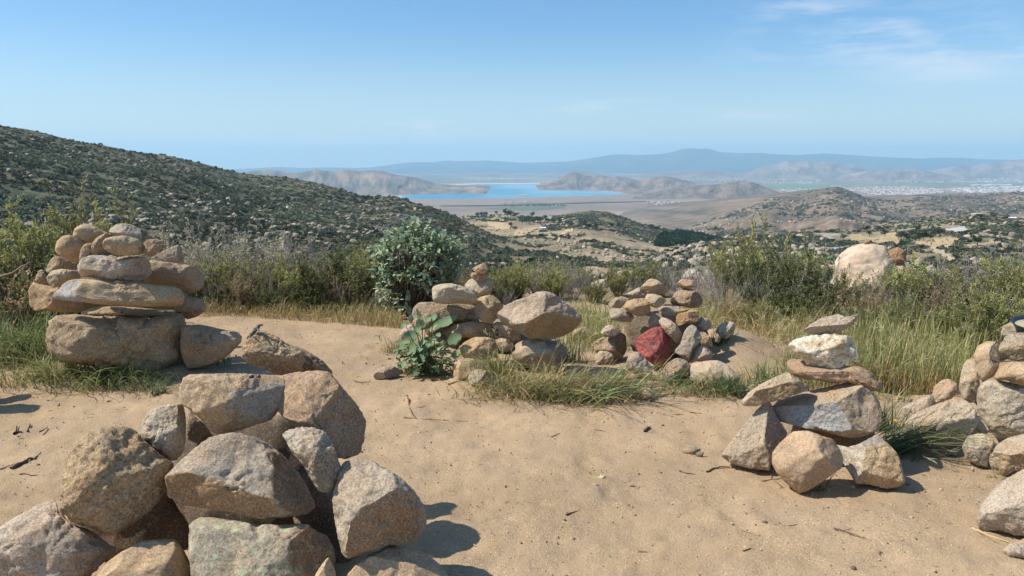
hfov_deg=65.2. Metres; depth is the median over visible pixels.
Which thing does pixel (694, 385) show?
grass clump
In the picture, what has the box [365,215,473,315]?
broadleaf bush
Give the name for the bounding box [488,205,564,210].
field
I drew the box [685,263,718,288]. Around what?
shrub
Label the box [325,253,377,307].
shrub
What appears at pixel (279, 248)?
shrub
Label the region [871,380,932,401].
grass clump
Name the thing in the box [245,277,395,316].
grass
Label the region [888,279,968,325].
shrub
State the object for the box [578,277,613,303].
shrub
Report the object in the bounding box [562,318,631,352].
grass clump
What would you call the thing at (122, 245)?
stone
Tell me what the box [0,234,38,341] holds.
shrub
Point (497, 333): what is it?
stone
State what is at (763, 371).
grass clump
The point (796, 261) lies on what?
shrub
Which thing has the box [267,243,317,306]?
shrub
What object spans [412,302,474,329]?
stone
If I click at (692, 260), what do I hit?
boulder
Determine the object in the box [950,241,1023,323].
shrub
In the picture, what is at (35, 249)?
shrub
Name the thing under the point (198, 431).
stone
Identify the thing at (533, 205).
treeline
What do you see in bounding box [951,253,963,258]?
tree
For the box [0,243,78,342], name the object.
shrub
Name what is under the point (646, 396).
stone
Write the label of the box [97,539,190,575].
stone
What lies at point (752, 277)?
shrub
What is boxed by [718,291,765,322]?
shrub
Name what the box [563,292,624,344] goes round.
grass
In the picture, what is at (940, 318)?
shrub
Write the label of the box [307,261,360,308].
shrub
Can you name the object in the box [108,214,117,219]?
boulder
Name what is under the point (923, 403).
stone
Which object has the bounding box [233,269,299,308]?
shrub
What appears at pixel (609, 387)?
grass clump
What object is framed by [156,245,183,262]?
stone
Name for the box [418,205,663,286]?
brush
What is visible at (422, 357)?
leafy plant
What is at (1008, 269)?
shrub
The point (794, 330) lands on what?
grass
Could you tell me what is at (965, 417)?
stone
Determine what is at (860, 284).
shrub
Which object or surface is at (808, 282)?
shrub
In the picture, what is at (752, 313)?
shrub
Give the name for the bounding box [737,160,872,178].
hill
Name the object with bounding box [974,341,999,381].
stone
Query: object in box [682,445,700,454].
pebble
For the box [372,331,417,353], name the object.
grass clump
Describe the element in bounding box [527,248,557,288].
shrub
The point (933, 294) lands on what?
shrub
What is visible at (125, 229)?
stone
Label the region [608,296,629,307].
stone
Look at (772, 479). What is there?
twig
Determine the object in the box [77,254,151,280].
stone
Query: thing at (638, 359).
stone
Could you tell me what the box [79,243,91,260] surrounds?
stone
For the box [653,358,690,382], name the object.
stone
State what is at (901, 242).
tree
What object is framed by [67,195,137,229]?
shrub
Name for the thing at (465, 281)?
shrub
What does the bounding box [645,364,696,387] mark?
grass clump
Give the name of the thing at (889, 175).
hill
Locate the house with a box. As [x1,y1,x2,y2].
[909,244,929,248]
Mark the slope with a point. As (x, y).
(918, 254)
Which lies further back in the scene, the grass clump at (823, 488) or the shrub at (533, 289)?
the shrub at (533, 289)
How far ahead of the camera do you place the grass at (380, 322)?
8.33 m
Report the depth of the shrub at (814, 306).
7.74 m
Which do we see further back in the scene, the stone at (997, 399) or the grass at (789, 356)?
the grass at (789, 356)
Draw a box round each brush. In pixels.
[0,125,463,272]
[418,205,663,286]
[459,211,706,264]
[623,211,1023,288]
[686,187,1023,235]
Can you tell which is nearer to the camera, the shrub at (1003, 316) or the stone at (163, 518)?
the stone at (163, 518)
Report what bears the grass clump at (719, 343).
on the ground at (664, 536)
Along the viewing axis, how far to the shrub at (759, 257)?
16.93 m
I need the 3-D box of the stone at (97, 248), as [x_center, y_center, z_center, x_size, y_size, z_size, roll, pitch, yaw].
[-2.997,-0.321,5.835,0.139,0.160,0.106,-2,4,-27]
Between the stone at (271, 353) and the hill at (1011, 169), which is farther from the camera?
the hill at (1011, 169)
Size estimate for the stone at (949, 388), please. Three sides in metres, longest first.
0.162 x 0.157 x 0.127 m
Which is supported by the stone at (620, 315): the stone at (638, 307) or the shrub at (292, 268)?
the stone at (638, 307)
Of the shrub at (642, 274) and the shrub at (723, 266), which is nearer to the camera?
the shrub at (723, 266)
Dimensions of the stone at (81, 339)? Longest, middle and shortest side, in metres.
0.953 x 0.486 x 0.466 m
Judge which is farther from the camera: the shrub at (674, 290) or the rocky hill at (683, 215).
the rocky hill at (683, 215)
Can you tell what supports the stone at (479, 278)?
on the stone at (485, 287)
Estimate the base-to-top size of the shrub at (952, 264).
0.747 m
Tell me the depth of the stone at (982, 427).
4.52 m
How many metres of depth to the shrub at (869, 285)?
8.04 m
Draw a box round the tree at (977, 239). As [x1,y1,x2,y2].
[970,235,982,245]
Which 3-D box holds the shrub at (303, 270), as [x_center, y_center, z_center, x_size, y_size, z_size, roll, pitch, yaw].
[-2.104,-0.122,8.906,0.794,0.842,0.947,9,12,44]
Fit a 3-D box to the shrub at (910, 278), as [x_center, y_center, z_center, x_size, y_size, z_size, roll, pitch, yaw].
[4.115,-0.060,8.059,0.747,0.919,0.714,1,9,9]
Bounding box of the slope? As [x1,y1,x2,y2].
[667,212,1023,273]
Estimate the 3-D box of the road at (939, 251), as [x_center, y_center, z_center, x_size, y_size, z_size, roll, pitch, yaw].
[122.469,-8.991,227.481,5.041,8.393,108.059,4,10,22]
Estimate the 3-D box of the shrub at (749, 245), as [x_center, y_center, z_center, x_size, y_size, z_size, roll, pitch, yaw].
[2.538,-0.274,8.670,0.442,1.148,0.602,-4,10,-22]
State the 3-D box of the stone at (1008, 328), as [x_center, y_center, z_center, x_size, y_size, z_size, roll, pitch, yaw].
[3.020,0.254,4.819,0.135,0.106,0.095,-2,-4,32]
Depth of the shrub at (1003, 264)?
7.41 m
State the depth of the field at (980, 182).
8629.94 m
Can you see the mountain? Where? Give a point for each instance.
(691, 159)
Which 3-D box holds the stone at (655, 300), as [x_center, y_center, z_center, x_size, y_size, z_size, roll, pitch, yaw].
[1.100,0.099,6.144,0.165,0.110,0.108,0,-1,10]
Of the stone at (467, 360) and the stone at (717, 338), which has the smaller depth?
the stone at (467, 360)
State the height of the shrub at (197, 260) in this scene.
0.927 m
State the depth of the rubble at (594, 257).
446.21 m
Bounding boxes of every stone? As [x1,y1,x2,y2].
[0,499,116,575]
[28,282,84,312]
[35,270,49,285]
[45,313,185,373]
[46,256,77,272]
[47,269,81,287]
[51,279,184,306]
[55,235,84,262]
[58,269,187,311]
[59,426,169,532]
[71,452,188,560]
[73,224,108,242]
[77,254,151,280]
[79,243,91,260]
[82,306,180,317]
[91,233,110,254]
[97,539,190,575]
[102,235,143,255]
[109,223,141,240]
[141,403,185,460]
[143,239,163,256]
[144,260,203,292]
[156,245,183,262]
[165,432,314,518]
[173,415,306,524]
[179,296,205,318]
[179,373,284,433]
[180,324,241,368]
[186,412,211,443]
[188,517,335,575]
[241,331,305,374]
[278,370,365,458]
[282,427,340,492]
[293,472,358,563]
[296,346,331,372]
[315,558,335,575]
[332,457,426,558]
[347,547,447,575]
[373,365,402,379]
[400,324,416,344]
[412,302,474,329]
[425,317,541,354]
[432,283,477,304]
[441,322,492,338]
[454,358,492,379]
[459,337,498,359]
[464,278,492,297]
[468,369,496,386]
[470,272,487,282]
[472,263,487,273]
[474,295,502,322]
[492,322,520,340]
[496,338,513,352]
[497,291,581,339]
[512,338,566,369]
[568,326,595,340]
[591,332,626,359]
[595,351,612,363]
[601,325,620,336]
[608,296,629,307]
[609,308,633,321]
[622,311,707,356]
[624,298,650,315]
[626,287,644,298]
[626,351,652,378]
[634,327,670,366]
[640,279,665,294]
[640,389,654,399]
[645,294,665,307]
[648,313,660,327]
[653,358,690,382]
[658,304,687,321]
[659,317,681,342]
[670,288,702,307]
[675,309,698,325]
[675,325,701,359]
[676,279,695,287]
[686,360,739,386]
[690,345,711,361]
[695,317,710,330]
[699,330,712,346]
[715,321,734,338]
[715,333,720,342]
[721,402,786,470]
[741,372,809,405]
[772,431,843,492]
[773,382,881,437]
[781,422,874,446]
[786,359,882,391]
[788,333,858,368]
[802,313,860,334]
[837,435,905,488]
[899,394,935,424]
[905,398,978,447]
[932,379,958,403]
[949,448,958,455]
[959,358,979,402]
[962,433,994,466]
[972,417,987,434]
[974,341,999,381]
[976,379,1023,438]
[976,469,1023,535]
[989,434,1023,476]
[994,362,1023,385]
[998,332,1023,360]
[1000,322,1016,337]
[1003,542,1023,557]
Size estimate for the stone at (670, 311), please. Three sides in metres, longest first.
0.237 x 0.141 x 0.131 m
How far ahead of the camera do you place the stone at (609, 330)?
6.23 m
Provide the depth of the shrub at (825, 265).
14.17 m
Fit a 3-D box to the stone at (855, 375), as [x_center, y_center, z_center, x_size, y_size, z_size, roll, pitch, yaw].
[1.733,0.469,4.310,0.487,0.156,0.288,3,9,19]
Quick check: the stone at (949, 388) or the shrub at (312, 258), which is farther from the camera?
the shrub at (312, 258)
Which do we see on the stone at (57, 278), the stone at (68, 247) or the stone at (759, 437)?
the stone at (68, 247)
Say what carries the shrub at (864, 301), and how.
on the ground at (664, 536)
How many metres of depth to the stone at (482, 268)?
6.18 m
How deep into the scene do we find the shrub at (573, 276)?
9.90 m
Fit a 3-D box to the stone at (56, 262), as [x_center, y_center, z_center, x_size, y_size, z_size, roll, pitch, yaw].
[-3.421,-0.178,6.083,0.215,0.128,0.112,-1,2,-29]
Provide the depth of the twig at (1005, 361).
4.37 m
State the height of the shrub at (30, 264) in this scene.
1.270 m
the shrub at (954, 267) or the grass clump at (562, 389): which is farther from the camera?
the shrub at (954, 267)
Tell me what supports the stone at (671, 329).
on the stone at (651, 345)
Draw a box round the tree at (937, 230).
[931,226,945,237]
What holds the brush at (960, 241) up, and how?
on the slope
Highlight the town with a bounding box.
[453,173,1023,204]
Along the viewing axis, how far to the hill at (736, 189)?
5367.27 m
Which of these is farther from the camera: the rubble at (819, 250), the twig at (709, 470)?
the rubble at (819, 250)
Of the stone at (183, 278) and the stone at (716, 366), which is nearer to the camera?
the stone at (716, 366)
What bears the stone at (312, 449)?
on the stone at (377, 507)
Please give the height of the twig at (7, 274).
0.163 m
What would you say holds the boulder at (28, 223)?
on the hillside
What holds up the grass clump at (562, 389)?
on the ground at (664, 536)
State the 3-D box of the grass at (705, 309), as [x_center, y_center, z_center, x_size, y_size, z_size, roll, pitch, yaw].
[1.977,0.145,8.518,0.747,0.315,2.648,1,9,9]
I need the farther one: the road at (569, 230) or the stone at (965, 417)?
the road at (569, 230)
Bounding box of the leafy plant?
[382,309,461,383]
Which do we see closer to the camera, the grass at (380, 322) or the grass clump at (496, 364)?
the grass clump at (496, 364)
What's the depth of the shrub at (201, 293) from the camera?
8.77 m
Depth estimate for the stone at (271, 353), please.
3.44 m
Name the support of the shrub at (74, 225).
on the ground at (664, 536)
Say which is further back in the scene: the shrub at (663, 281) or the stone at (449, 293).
the shrub at (663, 281)
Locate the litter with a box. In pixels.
[1,304,994,574]
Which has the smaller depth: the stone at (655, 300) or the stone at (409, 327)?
the stone at (655, 300)
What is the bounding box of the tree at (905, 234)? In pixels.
[899,231,915,238]
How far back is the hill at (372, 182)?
6368.92 m
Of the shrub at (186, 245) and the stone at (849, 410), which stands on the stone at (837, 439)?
the stone at (849, 410)
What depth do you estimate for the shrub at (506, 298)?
9.01 m
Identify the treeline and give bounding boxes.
[497,204,567,205]
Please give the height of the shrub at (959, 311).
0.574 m
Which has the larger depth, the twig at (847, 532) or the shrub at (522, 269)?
the shrub at (522, 269)
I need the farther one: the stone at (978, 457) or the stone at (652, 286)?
the stone at (652, 286)
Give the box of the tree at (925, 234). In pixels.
[921,230,929,240]
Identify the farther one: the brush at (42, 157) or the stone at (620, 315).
the brush at (42, 157)
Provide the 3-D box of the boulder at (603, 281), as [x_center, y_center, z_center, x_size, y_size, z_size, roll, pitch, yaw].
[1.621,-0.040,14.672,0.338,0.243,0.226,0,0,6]
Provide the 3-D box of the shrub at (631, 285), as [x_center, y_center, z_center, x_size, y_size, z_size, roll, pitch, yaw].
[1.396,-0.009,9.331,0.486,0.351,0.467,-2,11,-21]
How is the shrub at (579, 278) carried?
on the ground at (664, 536)
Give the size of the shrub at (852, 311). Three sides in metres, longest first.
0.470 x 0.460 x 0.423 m
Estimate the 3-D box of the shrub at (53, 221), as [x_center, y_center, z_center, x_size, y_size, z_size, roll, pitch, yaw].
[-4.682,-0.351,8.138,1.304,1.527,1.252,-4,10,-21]
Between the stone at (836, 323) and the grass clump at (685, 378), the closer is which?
the stone at (836, 323)
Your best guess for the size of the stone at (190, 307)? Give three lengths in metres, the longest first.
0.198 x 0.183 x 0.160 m
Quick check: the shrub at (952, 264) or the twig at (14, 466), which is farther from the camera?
the shrub at (952, 264)
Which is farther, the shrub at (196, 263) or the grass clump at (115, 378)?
the shrub at (196, 263)
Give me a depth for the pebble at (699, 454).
4.42 m
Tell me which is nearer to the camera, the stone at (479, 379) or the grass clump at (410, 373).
the stone at (479, 379)
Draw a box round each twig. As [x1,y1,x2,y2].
[0,262,29,277]
[10,452,40,469]
[406,395,425,417]
[706,466,729,472]
[760,471,782,488]
[834,527,864,537]
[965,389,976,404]
[971,527,1009,542]
[989,339,1001,363]
[992,360,1023,362]
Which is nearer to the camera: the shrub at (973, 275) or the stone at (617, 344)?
the stone at (617, 344)
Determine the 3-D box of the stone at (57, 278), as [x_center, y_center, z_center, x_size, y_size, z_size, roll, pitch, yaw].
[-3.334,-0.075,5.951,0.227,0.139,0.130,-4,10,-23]
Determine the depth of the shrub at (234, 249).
9.57 m
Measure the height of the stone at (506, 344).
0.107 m
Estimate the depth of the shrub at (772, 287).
8.17 m
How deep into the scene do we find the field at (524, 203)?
4505.03 m
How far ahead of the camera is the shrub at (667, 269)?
11.09 m
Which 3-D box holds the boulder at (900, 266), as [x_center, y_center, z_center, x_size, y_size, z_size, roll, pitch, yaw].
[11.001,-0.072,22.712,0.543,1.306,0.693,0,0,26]
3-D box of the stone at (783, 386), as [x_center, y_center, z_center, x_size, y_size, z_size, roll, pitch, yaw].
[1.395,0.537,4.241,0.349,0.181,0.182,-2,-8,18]
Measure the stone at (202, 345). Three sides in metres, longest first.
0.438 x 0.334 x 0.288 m
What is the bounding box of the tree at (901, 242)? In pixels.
[898,239,910,244]
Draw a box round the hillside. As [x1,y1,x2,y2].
[0,127,626,278]
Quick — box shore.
[398,183,626,197]
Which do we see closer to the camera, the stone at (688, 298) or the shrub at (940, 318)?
the stone at (688, 298)
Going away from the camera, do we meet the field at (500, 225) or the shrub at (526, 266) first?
the shrub at (526, 266)
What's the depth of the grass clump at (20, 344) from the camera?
6.22 m
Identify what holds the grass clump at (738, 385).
on the ground at (664, 536)
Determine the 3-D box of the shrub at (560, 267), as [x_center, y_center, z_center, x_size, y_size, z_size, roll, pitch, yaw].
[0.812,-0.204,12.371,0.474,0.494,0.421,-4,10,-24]
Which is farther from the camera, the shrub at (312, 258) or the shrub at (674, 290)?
the shrub at (312, 258)
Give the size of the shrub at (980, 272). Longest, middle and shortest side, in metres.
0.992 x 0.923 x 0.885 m
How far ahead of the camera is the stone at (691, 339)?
5.90 m
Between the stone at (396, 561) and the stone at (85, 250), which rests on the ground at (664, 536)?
the stone at (396, 561)
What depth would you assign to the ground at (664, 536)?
4.10 m
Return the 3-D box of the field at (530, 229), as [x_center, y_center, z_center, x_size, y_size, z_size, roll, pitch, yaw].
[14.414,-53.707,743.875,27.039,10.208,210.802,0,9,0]
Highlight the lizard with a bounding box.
[247,324,262,339]
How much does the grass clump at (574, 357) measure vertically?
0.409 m
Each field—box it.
[486,221,512,228]
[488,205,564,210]
[506,202,541,203]
[514,226,538,235]
[765,184,830,189]
[842,184,943,187]
[850,232,899,243]
[918,181,1023,185]
[923,238,957,248]
[967,239,993,247]
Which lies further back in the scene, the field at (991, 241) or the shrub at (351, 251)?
the field at (991, 241)
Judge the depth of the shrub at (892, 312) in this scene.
7.44 m
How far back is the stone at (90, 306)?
6.34 m
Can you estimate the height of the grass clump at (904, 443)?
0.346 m
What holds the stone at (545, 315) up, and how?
on the stone at (532, 347)
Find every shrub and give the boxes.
[0,178,110,314]
[0,193,109,313]
[0,207,57,328]
[0,212,61,309]
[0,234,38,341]
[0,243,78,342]
[43,174,133,314]
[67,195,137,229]
[139,216,213,267]
[142,232,218,298]
[149,221,236,300]
[182,239,232,269]
[187,272,217,300]
[190,240,250,297]
[194,228,274,278]
[196,262,254,306]
[198,272,244,307]
[206,224,307,290]
[207,260,266,307]
[214,222,309,283]
[221,214,330,292]
[222,253,276,303]
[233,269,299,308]
[241,272,293,310]
[265,241,328,305]
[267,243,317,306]
[274,234,343,279]
[282,239,370,306]
[283,260,327,310]
[291,248,320,274]
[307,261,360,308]
[310,247,379,299]
[315,242,379,306]
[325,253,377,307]
[333,231,370,275]
[336,223,377,269]
[343,237,388,285]
[452,266,471,282]
[453,266,472,286]
[460,274,492,304]
[486,258,521,302]
[493,253,534,300]
[493,282,521,304]
[502,252,528,282]
[506,262,534,282]
[523,259,560,294]
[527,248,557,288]
[531,258,573,298]
[542,257,585,292]
[552,259,583,284]
[562,271,588,299]
[565,250,594,281]
[566,267,595,291]
[572,259,602,287]
[573,262,591,287]
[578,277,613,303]
[603,254,638,296]
[607,253,647,287]
[614,274,647,299]
[623,254,663,294]
[634,249,685,296]
[647,257,689,288]
[655,252,684,289]
[659,252,710,295]
[679,248,761,314]
[681,258,731,298]
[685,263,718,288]
[697,248,771,310]
[700,242,741,288]
[706,239,746,305]
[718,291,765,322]
[722,243,802,308]
[726,211,776,306]
[733,239,776,289]
[734,291,784,330]
[735,268,821,319]
[747,260,811,314]
[754,247,856,312]
[763,228,825,293]
[767,248,819,280]
[782,248,865,314]
[784,243,830,282]
[787,286,835,323]
[807,277,848,314]
[817,256,847,313]
[822,277,892,324]
[824,263,876,314]
[828,287,880,330]
[853,274,894,311]
[856,253,939,311]
[861,268,916,311]
[866,292,924,328]
[881,290,971,338]
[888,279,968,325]
[889,238,960,315]
[901,254,991,312]
[907,271,976,319]
[908,252,1010,291]
[912,256,963,287]
[921,253,1004,310]
[929,251,1023,316]
[934,285,1004,345]
[945,283,1023,338]
[948,235,1018,309]
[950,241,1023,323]
[960,303,1023,343]
[966,276,1023,343]
[972,246,1023,288]
[981,254,1023,315]
[990,229,1023,273]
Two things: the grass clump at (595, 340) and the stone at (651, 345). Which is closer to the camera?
the stone at (651, 345)
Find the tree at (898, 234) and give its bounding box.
[894,230,906,239]
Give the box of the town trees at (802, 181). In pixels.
[454,177,1014,203]
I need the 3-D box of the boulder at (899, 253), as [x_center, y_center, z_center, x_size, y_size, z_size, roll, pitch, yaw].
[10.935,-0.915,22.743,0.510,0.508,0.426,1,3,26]
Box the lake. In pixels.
[401,184,625,198]
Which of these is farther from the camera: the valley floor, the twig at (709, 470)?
the valley floor
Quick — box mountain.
[229,148,1011,172]
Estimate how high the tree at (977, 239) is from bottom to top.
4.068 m
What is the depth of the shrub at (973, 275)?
7.62 m
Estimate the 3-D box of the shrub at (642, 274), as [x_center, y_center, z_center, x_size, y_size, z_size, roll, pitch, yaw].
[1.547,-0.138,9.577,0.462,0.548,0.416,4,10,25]
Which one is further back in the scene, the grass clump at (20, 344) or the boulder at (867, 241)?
the boulder at (867, 241)
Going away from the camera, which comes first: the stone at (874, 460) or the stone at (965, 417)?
the stone at (874, 460)
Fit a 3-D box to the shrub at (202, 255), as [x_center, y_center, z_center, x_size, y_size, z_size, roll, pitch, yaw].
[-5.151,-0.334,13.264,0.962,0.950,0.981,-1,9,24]
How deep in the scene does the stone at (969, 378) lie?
4.75 m
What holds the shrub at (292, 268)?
on the ground at (664, 536)
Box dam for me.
[409,194,643,203]
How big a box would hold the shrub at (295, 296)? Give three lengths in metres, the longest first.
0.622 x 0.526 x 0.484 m
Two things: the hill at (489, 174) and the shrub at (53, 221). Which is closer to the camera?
the shrub at (53, 221)
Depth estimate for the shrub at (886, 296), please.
7.91 m
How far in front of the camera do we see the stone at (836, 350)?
4.21 m
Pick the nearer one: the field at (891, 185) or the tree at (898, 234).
the tree at (898, 234)
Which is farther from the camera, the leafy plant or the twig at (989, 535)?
the leafy plant
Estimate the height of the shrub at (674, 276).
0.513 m
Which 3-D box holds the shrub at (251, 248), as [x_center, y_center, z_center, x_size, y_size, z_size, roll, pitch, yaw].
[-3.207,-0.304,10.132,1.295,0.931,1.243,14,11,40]
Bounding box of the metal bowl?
[1011,315,1023,332]
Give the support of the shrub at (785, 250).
on the ground at (664, 536)
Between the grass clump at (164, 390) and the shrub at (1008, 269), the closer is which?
the grass clump at (164, 390)
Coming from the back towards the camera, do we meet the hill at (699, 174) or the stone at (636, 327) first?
the hill at (699, 174)
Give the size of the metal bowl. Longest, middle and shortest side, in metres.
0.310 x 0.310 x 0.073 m
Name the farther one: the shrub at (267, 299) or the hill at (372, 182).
the hill at (372, 182)
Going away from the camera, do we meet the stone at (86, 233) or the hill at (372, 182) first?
the stone at (86, 233)
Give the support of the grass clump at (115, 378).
on the ground at (664, 536)
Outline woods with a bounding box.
[653,228,721,246]
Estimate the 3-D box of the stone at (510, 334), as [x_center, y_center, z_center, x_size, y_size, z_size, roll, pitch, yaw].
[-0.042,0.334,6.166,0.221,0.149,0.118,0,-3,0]
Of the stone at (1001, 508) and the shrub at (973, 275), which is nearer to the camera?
the stone at (1001, 508)
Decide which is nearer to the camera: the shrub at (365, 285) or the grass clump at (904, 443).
the grass clump at (904, 443)
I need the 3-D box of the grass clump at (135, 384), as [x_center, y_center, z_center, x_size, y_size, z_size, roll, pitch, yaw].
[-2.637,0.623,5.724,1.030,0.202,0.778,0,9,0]
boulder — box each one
[25,221,35,226]
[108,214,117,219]
[255,236,266,241]
[592,279,607,285]
[683,269,699,283]
[688,258,700,266]
[698,256,705,260]
[833,243,893,290]
[863,240,872,243]
[888,247,905,263]
[893,263,908,281]
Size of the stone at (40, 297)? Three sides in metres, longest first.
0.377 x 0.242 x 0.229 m
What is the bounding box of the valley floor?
[372,173,1023,216]
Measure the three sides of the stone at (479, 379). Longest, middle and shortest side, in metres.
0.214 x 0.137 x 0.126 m
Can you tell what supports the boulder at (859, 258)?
on the ground at (664, 536)
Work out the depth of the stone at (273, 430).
3.42 m
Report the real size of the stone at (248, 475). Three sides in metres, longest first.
0.550 x 0.321 x 0.289 m
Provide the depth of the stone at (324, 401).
3.22 m
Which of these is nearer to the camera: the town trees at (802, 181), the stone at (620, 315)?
the stone at (620, 315)
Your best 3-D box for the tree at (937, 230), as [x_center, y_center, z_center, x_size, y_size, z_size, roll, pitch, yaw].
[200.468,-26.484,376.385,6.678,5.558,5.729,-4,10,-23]
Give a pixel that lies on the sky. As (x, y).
(225, 84)
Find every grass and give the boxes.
[199,293,407,327]
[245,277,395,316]
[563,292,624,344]
[672,285,729,323]
[698,281,855,348]
[732,346,789,383]
[767,333,857,391]
[802,287,1012,395]
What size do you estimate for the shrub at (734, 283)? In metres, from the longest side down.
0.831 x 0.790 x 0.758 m
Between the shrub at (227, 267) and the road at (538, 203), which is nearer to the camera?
the shrub at (227, 267)
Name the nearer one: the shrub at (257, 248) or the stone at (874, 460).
the stone at (874, 460)
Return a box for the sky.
[0,0,1023,169]
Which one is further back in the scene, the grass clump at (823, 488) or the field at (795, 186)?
the field at (795, 186)
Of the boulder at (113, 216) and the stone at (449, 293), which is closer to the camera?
the stone at (449, 293)
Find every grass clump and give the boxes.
[0,296,95,372]
[0,345,144,398]
[7,354,184,393]
[67,360,213,400]
[118,374,175,396]
[180,325,231,366]
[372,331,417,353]
[384,363,443,376]
[419,341,597,405]
[433,326,542,384]
[465,358,665,417]
[492,347,728,415]
[552,326,603,364]
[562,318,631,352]
[612,369,767,402]
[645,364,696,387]
[679,363,769,403]
[703,316,746,347]
[738,356,787,386]
[809,473,851,496]
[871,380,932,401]
[875,391,918,432]
[875,392,1023,470]
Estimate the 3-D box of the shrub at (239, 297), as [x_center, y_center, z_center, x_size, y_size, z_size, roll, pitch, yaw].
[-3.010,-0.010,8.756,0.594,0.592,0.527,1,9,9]
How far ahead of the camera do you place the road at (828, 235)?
499.80 m
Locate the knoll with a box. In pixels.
[458,210,681,261]
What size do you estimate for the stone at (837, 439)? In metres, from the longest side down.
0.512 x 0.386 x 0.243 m
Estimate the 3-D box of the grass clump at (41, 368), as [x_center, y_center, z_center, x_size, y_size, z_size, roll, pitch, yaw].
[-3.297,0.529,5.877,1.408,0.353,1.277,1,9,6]
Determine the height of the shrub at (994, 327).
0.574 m
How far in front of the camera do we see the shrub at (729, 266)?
11.67 m
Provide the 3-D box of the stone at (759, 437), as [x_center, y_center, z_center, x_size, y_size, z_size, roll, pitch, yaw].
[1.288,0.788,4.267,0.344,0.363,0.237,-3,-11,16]
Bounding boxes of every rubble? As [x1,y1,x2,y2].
[3,129,472,271]
[434,220,673,280]
[471,218,684,261]
[640,216,1023,273]
[690,190,1023,237]
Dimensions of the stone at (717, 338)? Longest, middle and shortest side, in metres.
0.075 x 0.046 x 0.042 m
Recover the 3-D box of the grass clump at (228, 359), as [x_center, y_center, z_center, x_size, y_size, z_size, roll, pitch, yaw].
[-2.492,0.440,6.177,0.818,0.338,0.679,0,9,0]
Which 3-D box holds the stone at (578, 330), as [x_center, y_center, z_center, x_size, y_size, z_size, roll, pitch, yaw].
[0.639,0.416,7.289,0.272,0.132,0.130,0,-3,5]
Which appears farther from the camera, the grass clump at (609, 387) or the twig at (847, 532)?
the grass clump at (609, 387)
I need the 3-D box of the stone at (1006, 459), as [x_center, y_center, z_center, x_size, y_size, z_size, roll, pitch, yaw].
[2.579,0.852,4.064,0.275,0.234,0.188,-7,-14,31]
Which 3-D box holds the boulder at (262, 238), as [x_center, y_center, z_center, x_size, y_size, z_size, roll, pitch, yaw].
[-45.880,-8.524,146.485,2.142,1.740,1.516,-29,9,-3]
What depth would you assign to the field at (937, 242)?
317.88 m
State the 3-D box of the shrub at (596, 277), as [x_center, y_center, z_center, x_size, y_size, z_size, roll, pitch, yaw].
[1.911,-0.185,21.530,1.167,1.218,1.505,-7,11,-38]
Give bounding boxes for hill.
[242,169,490,194]
[401,172,617,176]
[535,172,701,190]
[559,171,606,177]
[611,170,740,177]
[618,187,1023,237]
[622,181,779,198]
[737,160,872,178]
[835,169,975,181]
[927,159,1023,177]
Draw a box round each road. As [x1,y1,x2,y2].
[440,201,638,205]
[557,228,572,241]
[813,233,847,238]
[934,249,954,260]
[945,226,967,231]
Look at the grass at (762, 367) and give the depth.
6.01 m
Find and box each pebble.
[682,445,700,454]
[695,452,703,456]
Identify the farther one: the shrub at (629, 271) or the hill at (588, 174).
the hill at (588, 174)
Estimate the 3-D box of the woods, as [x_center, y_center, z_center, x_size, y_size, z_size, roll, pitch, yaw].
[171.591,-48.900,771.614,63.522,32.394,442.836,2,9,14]
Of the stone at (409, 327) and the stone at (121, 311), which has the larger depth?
the stone at (409, 327)
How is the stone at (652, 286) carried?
on the stone at (655, 300)
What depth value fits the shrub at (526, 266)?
12.68 m
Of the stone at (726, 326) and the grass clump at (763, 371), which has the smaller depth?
the grass clump at (763, 371)
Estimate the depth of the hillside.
345.70 m
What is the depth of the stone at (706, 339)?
6.07 m
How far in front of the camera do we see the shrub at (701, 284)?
9.50 m
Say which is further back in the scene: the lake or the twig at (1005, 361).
the lake
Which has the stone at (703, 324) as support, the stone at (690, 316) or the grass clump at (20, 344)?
the stone at (690, 316)
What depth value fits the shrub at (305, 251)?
9.21 m
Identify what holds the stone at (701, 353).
on the ground at (664, 536)
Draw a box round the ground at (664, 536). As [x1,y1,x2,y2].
[0,286,1023,575]
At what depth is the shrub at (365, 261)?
12.66 m

